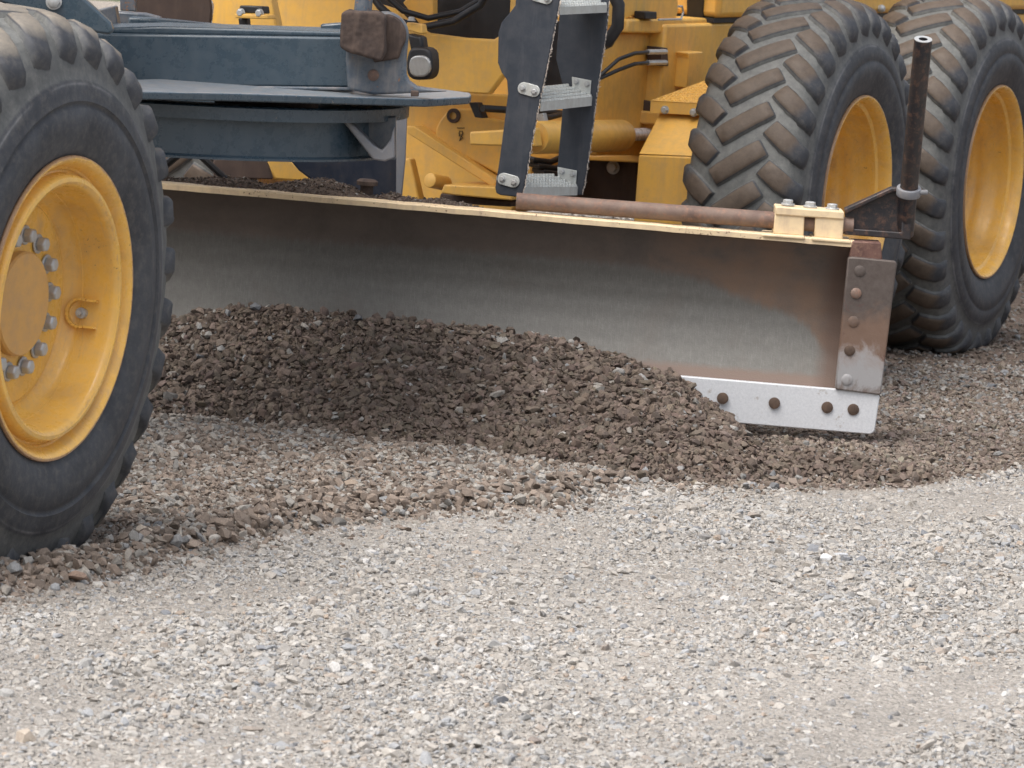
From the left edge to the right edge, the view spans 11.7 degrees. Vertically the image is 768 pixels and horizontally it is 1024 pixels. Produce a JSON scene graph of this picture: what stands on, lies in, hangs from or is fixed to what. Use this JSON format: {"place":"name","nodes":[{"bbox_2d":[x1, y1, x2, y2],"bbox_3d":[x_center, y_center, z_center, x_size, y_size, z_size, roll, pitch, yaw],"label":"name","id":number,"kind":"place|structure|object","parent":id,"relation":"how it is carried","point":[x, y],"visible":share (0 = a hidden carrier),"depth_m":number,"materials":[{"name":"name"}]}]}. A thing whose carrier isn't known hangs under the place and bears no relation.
{"place":"outdoors","nodes":[
{"label":"outdoors","id":0,"kind":"place"},
{"bbox_2d":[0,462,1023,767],"bbox_3d":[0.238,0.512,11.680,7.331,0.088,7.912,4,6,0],"label":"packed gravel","id":1,"kind":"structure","parent":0,"point":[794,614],"depth_m":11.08,"materials":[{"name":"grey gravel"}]},
{"bbox_2d":[0,0,1023,767],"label":"ground","id":2,"kind":"structure","parent":0,"point":[896,698],"depth_m":10.96,"materials":[{"name":"grey gravel"}]},
{"bbox_2d":[15,728,36,742],"bbox_3d":[-0.926,0.675,9.543,0.039,0.036,0.033,10,8,40],"label":"rock","id":3,"kind":"object","parent":2,"relation":"on","point":[24,735],"visible":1,"depth_m":9.53,"materials":[{"name":"stone"}]},
{"bbox_2d":[68,570,87,579],"bbox_3d":[-0.991,0.436,11.367,0.060,0.026,0.036,-2,13,1],"label":"rock","id":4,"kind":"object","parent":2,"relation":"on","point":[76,575],"visible":1,"depth_m":11.36,"materials":[{"name":"stone"}]},
{"bbox_2d":[0,413,778,617],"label":"loose gravel","id":5,"kind":"structure","parent":2,"relation":"on","point":[438,483],"depth_m":13.19,"materials":[{"name":"grey gravel"}]},
{"bbox_2d":[136,524,154,531],"bbox_3d":[-0.874,0.351,11.936,0.042,0.034,0.033,5,7,9],"label":"rock","id":6,"kind":"object","parent":5,"relation":"on","point":[139,527],"visible":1,"depth_m":11.93,"materials":[{"name":"stone"}]},
{"bbox_2d":[0,0,1023,559],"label":"motor grader","id":7,"kind":"object","parent":2,"relation":"on","point":[820,202],"visible":0.98,"depth_m":15.16,"materials":[{"name":"metal"}]},
{"bbox_2d":[162,175,483,207],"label":"soil on blade","id":8,"kind":"structure","parent":7,"relation":"on","point":[324,186],"depth_m":15.16,"materials":[{"name":"soil"}]},
{"bbox_2d":[527,736,541,743],"bbox_3d":[0.042,0.704,9.882,0.028,0.018,0.022,8,7,28],"label":"rock","id":9,"kind":"object","parent":2,"relation":"on","point":[535,740],"visible":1,"depth_m":9.88,"materials":[{"name":"stone"}]},
{"bbox_2d":[148,302,932,486],"bbox_3d":[-0.909,-0.014,14.355,4.785,0.345,1.515,4,6,0],"label":"gravel windrow","id":10,"kind":"object","parent":2,"relation":"on","point":[391,376],"visible":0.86,"depth_m":14.61,"materials":[{"name":"gravel"}]},
{"bbox_2d":[539,211,1023,492],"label":"graded gravel","id":11,"kind":"structure","parent":2,"relation":"on","point":[947,433],"depth_m":15.75,"materials":[{"name":"grey gravel"}]},
{"bbox_2d":[820,553,831,560],"bbox_3d":[0.792,0.440,12.646,0.036,0.022,0.026,-2,13,1],"label":"rock","id":12,"kind":"object","parent":2,"relation":"on","point":[825,556],"visible":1,"depth_m":12.64,"materials":[{"name":"stone"}]},
{"bbox_2d":[834,553,847,555],"bbox_3d":[0.835,0.436,12.732,0.039,0.015,0.017,3,7,-14],"label":"rock","id":13,"kind":"object","parent":2,"relation":"on","point":[844,554],"visible":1,"depth_m":12.73,"materials":[{"name":"stone"}]}
]}

